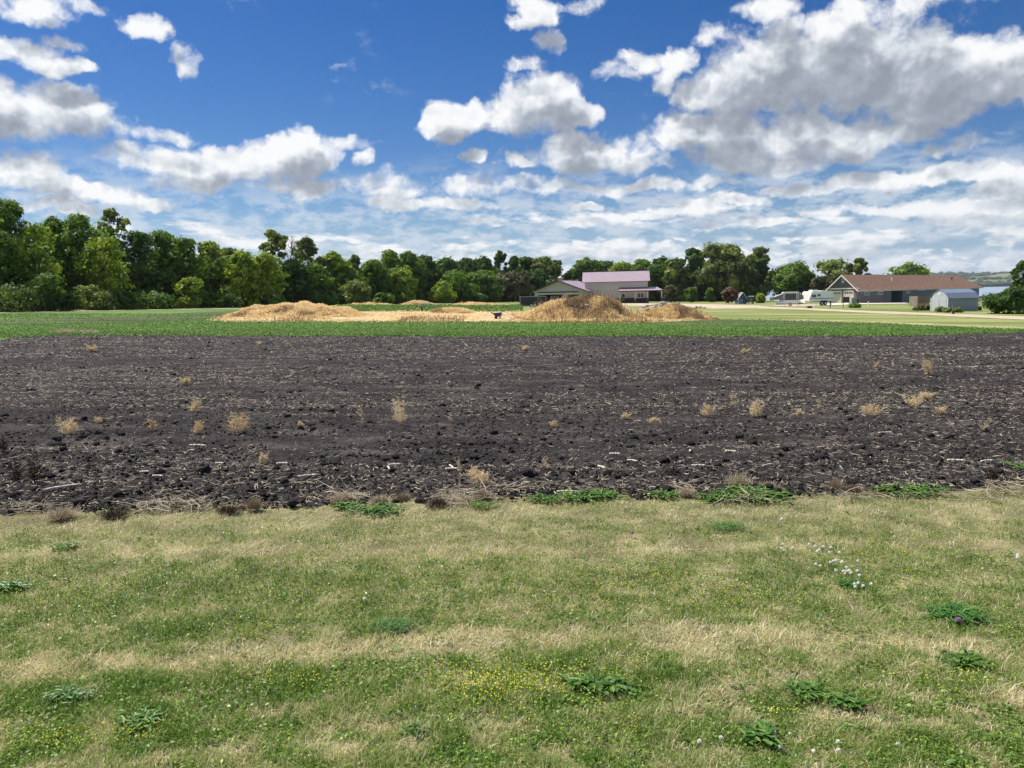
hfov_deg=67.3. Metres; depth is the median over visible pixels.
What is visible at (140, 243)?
deciduous tree
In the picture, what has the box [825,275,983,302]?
lake house
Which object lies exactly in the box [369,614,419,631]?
weed clump
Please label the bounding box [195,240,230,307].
deciduous tree
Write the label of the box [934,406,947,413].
dry weed
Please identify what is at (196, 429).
dry weed
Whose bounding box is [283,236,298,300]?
bare tree
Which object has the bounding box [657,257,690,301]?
deciduous tree
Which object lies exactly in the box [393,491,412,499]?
straw tuft
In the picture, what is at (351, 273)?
deciduous tree
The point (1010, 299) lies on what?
shrub
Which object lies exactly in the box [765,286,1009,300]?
lake
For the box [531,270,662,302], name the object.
farm building
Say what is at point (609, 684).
green weed
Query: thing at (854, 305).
garden plant
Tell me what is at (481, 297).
shrub
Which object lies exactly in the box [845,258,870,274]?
deciduous tree
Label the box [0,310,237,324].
thin crop strip
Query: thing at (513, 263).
deciduous tree
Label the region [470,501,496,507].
green weed
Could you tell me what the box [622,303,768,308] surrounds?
gravel yard
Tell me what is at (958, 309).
garden plant
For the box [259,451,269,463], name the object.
dry weed
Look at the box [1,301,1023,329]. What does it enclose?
ground
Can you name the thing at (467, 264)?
deciduous tree
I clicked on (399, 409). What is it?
dry weed
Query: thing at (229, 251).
deciduous tree
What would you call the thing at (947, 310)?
garden plant
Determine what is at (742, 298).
playhouse
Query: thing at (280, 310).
dirt mound
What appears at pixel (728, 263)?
deciduous tree
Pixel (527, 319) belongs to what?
dirt mound
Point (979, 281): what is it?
trees
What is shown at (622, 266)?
deciduous tree
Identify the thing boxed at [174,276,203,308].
shrub
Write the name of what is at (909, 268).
deciduous tree
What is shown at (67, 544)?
green weed
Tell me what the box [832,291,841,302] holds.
garage door
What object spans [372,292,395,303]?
shrub
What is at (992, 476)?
clump
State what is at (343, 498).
straw tuft
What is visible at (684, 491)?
straw tuft
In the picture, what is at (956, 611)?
weed clump
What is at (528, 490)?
soil clods
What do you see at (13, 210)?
deciduous tree
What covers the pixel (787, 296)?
screen window
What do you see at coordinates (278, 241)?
deciduous tree
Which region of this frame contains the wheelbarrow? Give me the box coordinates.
[492,312,501,318]
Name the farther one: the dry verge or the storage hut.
the storage hut
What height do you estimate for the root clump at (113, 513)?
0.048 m
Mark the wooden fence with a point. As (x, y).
(913, 300)
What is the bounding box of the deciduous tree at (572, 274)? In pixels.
[562,268,581,281]
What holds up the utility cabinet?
on the ground at (744, 313)
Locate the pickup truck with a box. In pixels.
[549,296,557,300]
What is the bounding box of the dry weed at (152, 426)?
[147,418,156,428]
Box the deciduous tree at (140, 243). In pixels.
[117,230,166,308]
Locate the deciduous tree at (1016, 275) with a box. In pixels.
[1009,260,1023,289]
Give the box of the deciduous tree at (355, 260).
[348,254,363,274]
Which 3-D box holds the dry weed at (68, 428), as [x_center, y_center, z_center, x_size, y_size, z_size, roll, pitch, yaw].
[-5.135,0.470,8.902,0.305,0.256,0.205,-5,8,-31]
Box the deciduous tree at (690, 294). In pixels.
[684,287,697,301]
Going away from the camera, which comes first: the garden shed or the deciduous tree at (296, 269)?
the garden shed
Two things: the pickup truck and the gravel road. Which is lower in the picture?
the gravel road
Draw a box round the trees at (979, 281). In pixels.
[772,271,1023,291]
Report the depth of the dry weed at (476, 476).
6.60 m
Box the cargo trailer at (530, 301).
[519,296,545,306]
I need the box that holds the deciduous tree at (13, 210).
[0,198,48,310]
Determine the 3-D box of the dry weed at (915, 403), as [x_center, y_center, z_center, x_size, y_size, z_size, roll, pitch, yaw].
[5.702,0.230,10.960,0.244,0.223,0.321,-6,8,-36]
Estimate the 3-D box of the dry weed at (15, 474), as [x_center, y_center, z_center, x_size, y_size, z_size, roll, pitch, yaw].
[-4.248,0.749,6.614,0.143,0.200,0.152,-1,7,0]
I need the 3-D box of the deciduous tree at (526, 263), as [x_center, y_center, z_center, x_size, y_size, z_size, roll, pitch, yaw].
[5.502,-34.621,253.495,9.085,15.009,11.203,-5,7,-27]
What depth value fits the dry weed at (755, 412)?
10.14 m
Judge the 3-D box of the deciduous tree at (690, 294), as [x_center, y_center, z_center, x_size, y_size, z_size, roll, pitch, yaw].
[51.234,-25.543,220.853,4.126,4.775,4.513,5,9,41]
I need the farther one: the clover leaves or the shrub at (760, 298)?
the shrub at (760, 298)
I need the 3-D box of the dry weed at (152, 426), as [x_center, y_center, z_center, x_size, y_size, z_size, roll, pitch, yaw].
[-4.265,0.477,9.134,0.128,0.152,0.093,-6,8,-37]
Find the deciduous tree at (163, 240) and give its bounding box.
[147,229,182,307]
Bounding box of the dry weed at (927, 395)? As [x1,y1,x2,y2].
[916,390,936,400]
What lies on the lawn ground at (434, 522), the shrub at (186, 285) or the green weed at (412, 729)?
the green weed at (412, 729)
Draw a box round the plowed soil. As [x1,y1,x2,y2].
[0,332,1023,515]
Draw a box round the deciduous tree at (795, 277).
[764,260,819,300]
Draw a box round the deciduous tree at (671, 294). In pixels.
[663,285,678,302]
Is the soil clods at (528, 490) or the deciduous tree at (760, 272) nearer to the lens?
the soil clods at (528, 490)
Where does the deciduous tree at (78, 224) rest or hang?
on the ground at (744, 313)
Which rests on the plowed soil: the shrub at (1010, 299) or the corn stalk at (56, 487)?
the corn stalk at (56, 487)
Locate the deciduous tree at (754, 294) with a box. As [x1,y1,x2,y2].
[721,273,767,301]
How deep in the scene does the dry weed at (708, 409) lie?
10.09 m
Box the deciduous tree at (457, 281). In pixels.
[431,269,481,302]
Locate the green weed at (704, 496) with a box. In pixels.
[693,490,738,501]
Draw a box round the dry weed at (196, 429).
[193,419,206,433]
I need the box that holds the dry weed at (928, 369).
[921,360,933,373]
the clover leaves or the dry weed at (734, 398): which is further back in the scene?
the dry weed at (734, 398)
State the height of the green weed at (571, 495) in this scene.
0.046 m
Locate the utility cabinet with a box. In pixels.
[851,298,857,303]
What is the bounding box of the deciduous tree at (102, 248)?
[72,234,134,309]
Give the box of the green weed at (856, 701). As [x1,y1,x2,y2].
[823,687,872,709]
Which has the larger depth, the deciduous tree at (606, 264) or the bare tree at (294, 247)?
the deciduous tree at (606, 264)
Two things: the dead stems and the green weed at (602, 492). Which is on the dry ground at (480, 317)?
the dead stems
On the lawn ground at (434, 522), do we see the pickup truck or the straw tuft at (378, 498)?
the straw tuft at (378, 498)
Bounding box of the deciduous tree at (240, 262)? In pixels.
[211,249,271,307]
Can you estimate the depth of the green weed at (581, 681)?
3.18 m
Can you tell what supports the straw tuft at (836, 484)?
on the plowed soil
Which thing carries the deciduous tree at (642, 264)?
on the ground at (744, 313)
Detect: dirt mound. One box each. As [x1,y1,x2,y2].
[225,305,363,316]
[506,296,631,321]
[648,307,701,319]
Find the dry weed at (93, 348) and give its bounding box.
[84,343,97,350]
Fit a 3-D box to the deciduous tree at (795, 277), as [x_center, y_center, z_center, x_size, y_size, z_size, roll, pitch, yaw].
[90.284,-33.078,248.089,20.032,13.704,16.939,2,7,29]
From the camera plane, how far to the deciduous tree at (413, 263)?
189.75 m
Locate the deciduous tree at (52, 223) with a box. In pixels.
[36,215,79,308]
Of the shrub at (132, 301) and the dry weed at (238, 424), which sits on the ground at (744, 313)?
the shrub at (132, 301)
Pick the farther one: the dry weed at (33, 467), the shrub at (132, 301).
the shrub at (132, 301)
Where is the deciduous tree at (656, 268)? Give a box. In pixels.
[647,255,674,301]
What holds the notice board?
on the ground at (744, 313)
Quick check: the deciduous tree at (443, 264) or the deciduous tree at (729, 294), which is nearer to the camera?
the deciduous tree at (729, 294)
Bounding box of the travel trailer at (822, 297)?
[800,290,833,304]
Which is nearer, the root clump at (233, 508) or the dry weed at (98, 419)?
the root clump at (233, 508)
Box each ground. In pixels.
[0,309,1023,339]
[0,484,1023,767]
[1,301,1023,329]
[208,311,716,322]
[358,308,508,311]
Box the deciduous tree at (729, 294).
[721,287,739,302]
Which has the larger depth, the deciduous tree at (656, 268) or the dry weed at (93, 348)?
the deciduous tree at (656, 268)
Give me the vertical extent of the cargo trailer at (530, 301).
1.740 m
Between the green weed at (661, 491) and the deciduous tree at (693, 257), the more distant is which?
the deciduous tree at (693, 257)
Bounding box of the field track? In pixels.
[0,308,239,312]
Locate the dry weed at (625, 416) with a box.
[620,411,631,418]
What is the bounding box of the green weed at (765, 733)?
[738,719,781,746]
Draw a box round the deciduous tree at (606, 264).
[598,260,614,270]
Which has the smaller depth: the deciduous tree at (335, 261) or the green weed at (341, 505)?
the green weed at (341, 505)
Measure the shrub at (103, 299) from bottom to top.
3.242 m
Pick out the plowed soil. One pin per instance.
(305, 444)
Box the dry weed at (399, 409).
[390,396,406,421]
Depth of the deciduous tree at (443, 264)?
211.32 m
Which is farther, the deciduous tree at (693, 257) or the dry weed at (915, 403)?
the deciduous tree at (693, 257)
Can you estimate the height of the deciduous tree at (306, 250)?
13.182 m
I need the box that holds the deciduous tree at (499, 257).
[493,250,508,273]
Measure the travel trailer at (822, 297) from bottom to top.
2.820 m
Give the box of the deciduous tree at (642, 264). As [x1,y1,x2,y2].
[633,258,658,300]
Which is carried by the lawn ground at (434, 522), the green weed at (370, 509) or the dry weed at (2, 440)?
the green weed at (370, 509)
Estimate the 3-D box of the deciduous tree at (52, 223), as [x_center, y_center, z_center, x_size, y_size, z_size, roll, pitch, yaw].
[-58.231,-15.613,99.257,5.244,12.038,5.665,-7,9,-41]
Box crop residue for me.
[0,334,1023,509]
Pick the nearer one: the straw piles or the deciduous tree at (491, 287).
the straw piles
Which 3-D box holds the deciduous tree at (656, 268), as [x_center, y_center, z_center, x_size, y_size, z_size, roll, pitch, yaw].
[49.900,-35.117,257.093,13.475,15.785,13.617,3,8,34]
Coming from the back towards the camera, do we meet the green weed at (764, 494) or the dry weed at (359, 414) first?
the dry weed at (359, 414)
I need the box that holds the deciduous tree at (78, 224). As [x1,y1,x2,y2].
[56,211,111,309]
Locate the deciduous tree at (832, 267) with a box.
[813,258,851,279]
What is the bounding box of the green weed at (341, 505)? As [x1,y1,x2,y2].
[331,500,362,508]
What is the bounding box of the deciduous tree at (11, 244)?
[0,212,25,308]
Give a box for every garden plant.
[847,302,861,307]
[912,303,929,310]
[934,306,944,311]
[943,307,951,312]
[953,307,963,312]
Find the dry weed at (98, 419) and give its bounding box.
[93,416,101,422]
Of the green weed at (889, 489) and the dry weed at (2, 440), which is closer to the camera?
the green weed at (889, 489)
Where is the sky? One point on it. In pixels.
(887, 134)
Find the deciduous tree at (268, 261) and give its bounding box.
[243,251,289,302]
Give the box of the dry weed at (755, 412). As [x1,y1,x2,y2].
[746,397,764,415]
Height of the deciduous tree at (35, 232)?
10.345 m
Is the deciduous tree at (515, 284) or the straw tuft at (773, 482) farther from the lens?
the deciduous tree at (515, 284)
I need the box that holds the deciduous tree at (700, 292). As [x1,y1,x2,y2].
[680,279,714,300]
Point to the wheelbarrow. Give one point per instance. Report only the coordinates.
(496, 314)
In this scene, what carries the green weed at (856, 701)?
on the lawn ground at (434, 522)
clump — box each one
[0,579,33,591]
[40,681,100,705]
[95,506,136,520]
[211,502,243,514]
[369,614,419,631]
[421,497,454,507]
[702,519,750,531]
[833,576,865,587]
[919,598,993,624]
[985,468,1000,480]
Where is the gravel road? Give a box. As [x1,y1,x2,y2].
[747,306,1023,319]
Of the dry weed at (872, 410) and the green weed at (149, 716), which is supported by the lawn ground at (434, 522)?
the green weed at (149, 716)
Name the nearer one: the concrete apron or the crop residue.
the crop residue
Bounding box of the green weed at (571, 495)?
[555,489,598,500]
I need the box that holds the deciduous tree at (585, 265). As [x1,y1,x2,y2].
[571,256,606,281]
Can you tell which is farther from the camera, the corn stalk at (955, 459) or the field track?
the field track
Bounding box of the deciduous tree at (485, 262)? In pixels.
[474,255,504,301]
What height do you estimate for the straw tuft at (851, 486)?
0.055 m
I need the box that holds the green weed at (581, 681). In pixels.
[556,673,604,691]
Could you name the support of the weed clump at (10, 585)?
on the lawn ground at (434, 522)
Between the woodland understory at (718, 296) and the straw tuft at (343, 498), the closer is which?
the straw tuft at (343, 498)
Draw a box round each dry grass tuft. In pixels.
[52,328,75,332]
[78,329,100,332]
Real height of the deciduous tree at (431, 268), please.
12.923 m
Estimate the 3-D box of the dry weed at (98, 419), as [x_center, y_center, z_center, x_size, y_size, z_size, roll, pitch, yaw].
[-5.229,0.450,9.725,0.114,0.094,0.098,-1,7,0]
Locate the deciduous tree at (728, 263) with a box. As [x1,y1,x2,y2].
[689,241,757,301]
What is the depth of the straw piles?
55.05 m
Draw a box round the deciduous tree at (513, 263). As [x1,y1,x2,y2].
[507,256,518,271]
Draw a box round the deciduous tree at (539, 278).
[523,268,555,295]
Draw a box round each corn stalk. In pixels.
[46,483,79,489]
[947,459,964,460]
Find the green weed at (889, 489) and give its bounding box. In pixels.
[866,481,934,497]
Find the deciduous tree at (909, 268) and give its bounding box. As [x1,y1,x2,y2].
[883,260,930,274]
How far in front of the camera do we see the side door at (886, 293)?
199.27 m
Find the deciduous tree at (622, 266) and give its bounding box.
[607,260,634,270]
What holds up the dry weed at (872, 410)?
on the plowed soil
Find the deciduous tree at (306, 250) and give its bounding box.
[290,235,327,266]
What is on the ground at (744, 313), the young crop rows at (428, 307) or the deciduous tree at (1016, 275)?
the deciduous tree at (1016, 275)
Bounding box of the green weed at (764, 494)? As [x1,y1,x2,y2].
[715,483,795,502]
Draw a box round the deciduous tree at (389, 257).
[380,249,404,302]
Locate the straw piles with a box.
[207,294,720,321]
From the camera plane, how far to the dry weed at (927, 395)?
11.81 m
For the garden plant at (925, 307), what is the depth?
91.34 m
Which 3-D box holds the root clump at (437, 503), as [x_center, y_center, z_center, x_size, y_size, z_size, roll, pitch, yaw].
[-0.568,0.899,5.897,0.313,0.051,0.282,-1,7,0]
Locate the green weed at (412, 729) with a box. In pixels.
[397,716,430,739]
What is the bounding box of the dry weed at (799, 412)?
[794,408,802,414]
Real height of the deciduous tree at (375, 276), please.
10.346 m
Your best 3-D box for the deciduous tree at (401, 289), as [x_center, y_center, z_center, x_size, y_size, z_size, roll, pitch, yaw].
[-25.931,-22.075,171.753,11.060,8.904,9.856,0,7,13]
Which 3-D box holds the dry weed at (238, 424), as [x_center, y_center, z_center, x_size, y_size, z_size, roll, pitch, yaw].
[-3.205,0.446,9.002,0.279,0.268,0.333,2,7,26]
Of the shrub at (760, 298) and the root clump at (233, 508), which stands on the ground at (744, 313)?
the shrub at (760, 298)
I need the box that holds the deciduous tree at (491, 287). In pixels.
[458,269,504,302]
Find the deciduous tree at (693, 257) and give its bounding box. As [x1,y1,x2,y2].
[677,247,706,288]
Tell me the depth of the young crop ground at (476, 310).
83.51 m
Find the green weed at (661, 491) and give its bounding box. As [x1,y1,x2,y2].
[642,488,681,497]
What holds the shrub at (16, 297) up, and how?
on the ground at (744, 313)
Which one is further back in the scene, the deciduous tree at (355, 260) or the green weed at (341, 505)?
the deciduous tree at (355, 260)
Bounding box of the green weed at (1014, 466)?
[997,461,1023,468]
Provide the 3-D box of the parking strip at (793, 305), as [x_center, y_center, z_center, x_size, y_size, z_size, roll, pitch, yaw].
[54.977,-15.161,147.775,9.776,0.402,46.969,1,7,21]
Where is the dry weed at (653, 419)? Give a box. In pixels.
[647,417,659,421]
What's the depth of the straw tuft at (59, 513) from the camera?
5.56 m
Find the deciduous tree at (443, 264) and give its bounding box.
[435,255,467,280]
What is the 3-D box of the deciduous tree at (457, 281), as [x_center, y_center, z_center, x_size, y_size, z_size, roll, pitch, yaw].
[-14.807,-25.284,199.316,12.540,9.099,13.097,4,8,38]
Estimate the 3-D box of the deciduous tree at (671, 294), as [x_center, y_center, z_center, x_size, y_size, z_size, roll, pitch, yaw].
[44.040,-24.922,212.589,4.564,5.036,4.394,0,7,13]
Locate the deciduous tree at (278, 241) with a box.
[258,229,288,271]
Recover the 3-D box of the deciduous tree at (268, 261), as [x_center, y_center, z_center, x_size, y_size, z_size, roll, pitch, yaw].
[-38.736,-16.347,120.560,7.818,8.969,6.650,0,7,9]
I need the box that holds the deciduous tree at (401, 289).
[376,265,418,303]
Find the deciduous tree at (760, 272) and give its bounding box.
[742,246,773,295]
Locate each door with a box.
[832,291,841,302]
[843,291,853,302]
[884,291,889,302]
[932,299,945,310]
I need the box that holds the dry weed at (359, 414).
[354,403,363,425]
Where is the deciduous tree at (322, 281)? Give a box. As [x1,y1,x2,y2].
[298,262,338,305]
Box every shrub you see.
[0,282,42,311]
[23,271,69,310]
[54,288,84,310]
[74,284,131,309]
[113,291,144,309]
[135,290,179,308]
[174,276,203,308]
[216,293,243,307]
[251,292,287,304]
[304,290,328,303]
[338,278,371,303]
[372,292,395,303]
[427,280,457,302]
[466,292,487,301]
[704,287,716,301]
[755,293,765,302]
[977,286,1023,313]
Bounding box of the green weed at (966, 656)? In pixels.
[932,646,992,668]
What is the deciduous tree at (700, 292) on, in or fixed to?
on the ground at (744, 313)
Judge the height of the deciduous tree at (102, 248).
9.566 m
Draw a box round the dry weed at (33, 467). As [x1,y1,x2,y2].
[27,454,41,483]
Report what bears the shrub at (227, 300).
on the ground at (744, 313)
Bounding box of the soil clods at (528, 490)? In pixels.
[0,334,1023,510]
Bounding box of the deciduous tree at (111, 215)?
[92,207,135,289]
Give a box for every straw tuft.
[34,505,83,522]
[242,496,267,509]
[326,488,365,501]
[368,493,392,503]
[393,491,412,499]
[475,490,492,498]
[674,486,698,497]
[720,470,756,485]
[759,480,777,489]
[824,478,844,489]
[843,484,864,492]
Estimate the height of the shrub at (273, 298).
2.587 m
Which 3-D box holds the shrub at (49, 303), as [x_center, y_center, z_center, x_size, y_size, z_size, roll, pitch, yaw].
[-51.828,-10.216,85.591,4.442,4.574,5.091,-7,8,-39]
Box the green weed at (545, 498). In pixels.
[522,492,561,502]
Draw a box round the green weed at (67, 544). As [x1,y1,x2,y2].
[49,539,83,549]
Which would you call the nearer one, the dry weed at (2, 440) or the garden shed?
the dry weed at (2, 440)
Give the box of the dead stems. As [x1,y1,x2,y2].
[274,290,663,322]
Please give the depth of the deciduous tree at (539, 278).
241.21 m
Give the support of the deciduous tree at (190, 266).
on the ground at (744, 313)
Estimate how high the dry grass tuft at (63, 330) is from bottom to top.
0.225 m
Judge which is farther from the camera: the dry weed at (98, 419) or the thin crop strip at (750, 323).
the thin crop strip at (750, 323)
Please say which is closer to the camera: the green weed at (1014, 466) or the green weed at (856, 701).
the green weed at (856, 701)
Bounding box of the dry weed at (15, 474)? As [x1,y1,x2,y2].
[6,459,26,481]
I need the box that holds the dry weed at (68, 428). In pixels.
[56,415,81,434]
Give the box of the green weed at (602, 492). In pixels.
[577,488,628,498]
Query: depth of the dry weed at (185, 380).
13.91 m
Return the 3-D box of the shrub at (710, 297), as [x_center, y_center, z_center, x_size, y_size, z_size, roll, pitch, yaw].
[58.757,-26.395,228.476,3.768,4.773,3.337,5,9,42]
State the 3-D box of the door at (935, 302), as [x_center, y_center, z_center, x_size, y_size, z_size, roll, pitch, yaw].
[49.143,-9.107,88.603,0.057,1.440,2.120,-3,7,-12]
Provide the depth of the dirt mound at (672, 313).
54.86 m
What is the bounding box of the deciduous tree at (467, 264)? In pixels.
[457,257,481,275]
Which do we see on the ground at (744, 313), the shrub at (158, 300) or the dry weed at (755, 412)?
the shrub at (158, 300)
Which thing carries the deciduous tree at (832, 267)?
on the ground at (744, 313)
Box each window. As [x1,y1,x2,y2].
[637,293,643,297]
[785,294,795,298]
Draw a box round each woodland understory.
[0,225,516,310]
[561,276,755,300]
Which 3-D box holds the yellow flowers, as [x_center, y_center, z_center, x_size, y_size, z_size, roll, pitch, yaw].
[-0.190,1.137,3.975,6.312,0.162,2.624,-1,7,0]
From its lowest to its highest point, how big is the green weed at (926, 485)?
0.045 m
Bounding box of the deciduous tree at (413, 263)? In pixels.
[398,250,432,300]
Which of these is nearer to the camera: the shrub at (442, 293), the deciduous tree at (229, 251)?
the deciduous tree at (229, 251)
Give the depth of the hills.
3343.99 m
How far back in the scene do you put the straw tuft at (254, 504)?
5.78 m
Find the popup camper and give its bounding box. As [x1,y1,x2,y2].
[769,292,805,305]
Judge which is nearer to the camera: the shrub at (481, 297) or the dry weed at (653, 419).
the dry weed at (653, 419)
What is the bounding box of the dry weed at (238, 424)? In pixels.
[223,412,250,433]
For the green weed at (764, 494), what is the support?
on the lawn ground at (434, 522)
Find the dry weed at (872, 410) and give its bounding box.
[858,402,889,415]
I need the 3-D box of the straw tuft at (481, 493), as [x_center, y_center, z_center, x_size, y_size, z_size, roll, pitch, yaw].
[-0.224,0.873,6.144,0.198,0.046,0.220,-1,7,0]
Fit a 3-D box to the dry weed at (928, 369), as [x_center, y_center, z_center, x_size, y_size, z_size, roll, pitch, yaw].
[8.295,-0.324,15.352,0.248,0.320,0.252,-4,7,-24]
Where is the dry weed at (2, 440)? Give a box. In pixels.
[0,435,8,451]
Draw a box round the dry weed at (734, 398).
[730,388,738,404]
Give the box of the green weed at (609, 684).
[587,673,636,694]
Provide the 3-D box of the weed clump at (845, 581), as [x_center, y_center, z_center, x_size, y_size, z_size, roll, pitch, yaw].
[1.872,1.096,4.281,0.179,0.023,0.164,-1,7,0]
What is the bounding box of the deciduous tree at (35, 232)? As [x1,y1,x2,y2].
[13,222,64,310]
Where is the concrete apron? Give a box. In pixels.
[819,303,905,304]
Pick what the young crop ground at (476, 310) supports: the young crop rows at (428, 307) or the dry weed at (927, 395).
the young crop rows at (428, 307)
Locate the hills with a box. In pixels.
[771,273,1021,290]
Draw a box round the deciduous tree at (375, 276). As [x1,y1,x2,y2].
[359,259,390,300]
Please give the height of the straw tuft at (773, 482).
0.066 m
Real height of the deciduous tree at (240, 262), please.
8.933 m
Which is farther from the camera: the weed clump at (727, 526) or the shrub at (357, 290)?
the shrub at (357, 290)
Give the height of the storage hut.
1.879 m
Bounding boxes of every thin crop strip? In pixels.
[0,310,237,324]
[642,320,863,325]
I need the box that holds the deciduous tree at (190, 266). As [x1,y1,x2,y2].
[163,235,216,307]
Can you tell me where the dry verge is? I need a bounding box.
[742,319,1023,328]
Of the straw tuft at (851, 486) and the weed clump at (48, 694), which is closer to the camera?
the weed clump at (48, 694)
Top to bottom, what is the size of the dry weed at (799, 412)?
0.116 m
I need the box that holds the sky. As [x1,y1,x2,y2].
[0,0,1023,276]
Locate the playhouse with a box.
[735,292,747,303]
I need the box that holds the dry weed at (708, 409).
[700,402,717,416]
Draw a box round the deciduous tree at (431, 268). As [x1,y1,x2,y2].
[412,254,444,301]
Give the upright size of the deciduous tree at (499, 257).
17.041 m
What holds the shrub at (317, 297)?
on the ground at (744, 313)
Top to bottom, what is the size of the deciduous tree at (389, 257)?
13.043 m
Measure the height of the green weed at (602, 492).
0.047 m
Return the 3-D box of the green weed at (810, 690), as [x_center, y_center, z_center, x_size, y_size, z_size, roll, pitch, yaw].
[1.196,1.230,3.105,0.213,0.030,0.175,-1,7,0]
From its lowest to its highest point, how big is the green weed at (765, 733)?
0.024 m
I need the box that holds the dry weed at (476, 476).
[464,465,492,483]
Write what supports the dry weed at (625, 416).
on the plowed soil
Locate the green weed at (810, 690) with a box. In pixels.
[775,678,839,700]
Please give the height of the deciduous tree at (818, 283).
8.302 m
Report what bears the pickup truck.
on the ground at (744, 313)
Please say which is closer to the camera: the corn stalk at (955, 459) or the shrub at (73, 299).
the corn stalk at (955, 459)
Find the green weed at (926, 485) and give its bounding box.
[903,482,950,493]
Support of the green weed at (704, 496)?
on the lawn ground at (434, 522)
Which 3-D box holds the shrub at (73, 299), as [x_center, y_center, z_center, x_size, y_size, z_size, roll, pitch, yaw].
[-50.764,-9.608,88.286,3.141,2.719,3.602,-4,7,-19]
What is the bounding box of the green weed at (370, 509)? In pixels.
[344,502,404,516]
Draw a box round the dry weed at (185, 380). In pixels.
[179,376,191,384]
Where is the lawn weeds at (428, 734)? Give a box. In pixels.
[0,496,1023,767]
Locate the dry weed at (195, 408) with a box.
[188,398,201,412]
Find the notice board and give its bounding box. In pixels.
[843,297,849,306]
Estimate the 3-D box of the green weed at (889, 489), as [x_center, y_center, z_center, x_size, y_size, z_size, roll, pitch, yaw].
[3.208,0.866,6.324,0.546,0.062,0.462,-1,7,0]
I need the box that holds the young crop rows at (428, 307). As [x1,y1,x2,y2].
[335,303,522,311]
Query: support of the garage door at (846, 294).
in the lake house
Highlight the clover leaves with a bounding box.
[0,488,1023,767]
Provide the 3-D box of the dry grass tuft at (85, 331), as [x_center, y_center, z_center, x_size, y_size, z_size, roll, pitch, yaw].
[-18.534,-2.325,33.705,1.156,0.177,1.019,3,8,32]
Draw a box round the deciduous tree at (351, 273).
[329,266,366,304]
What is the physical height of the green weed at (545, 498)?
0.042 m
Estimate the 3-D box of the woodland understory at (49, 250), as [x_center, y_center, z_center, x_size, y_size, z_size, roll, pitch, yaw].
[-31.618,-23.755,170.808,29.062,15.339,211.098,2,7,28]
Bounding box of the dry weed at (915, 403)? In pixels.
[901,394,923,407]
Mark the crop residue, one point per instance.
(887, 353)
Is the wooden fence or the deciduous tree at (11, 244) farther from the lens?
the wooden fence
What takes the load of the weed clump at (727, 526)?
on the lawn ground at (434, 522)
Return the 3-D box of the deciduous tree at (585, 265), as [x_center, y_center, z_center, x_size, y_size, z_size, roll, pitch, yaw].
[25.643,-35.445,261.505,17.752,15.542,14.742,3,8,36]
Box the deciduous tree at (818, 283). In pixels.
[809,276,834,290]
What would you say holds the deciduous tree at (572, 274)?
on the ground at (744, 313)
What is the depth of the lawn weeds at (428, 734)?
3.14 m
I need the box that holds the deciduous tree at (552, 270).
[531,256,563,280]
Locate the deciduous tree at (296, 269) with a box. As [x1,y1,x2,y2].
[275,257,317,302]
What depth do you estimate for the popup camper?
132.73 m
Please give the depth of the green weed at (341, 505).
5.83 m
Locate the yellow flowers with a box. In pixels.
[1,531,1015,752]
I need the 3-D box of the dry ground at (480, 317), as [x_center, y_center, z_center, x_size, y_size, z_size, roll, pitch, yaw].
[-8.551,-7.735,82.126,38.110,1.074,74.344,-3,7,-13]
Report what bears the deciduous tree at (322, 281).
on the ground at (744, 313)
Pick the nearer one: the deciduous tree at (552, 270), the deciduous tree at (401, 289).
the deciduous tree at (401, 289)
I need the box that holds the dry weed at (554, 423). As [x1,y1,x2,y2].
[549,420,558,426]
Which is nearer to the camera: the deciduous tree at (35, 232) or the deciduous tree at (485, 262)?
the deciduous tree at (35, 232)
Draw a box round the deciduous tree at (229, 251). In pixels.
[215,247,238,293]
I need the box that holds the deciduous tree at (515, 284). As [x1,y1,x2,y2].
[496,270,534,301]
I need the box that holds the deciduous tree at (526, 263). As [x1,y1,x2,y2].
[516,256,534,271]
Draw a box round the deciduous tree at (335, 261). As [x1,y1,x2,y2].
[317,250,351,303]
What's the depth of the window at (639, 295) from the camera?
189.63 m
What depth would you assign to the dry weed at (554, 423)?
9.35 m
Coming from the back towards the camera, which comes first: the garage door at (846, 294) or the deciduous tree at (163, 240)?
the garage door at (846, 294)
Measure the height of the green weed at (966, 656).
0.027 m
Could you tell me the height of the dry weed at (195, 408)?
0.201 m
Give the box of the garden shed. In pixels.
[930,289,979,310]
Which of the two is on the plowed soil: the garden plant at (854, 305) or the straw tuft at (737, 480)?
the straw tuft at (737, 480)
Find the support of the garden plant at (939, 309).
on the ground at (744, 313)
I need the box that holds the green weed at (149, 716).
[111,705,166,734]
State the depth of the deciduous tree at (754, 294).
252.69 m
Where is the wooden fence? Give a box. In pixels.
[909,296,929,305]
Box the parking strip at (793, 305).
[771,304,824,306]
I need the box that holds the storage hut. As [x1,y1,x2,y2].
[748,296,753,303]

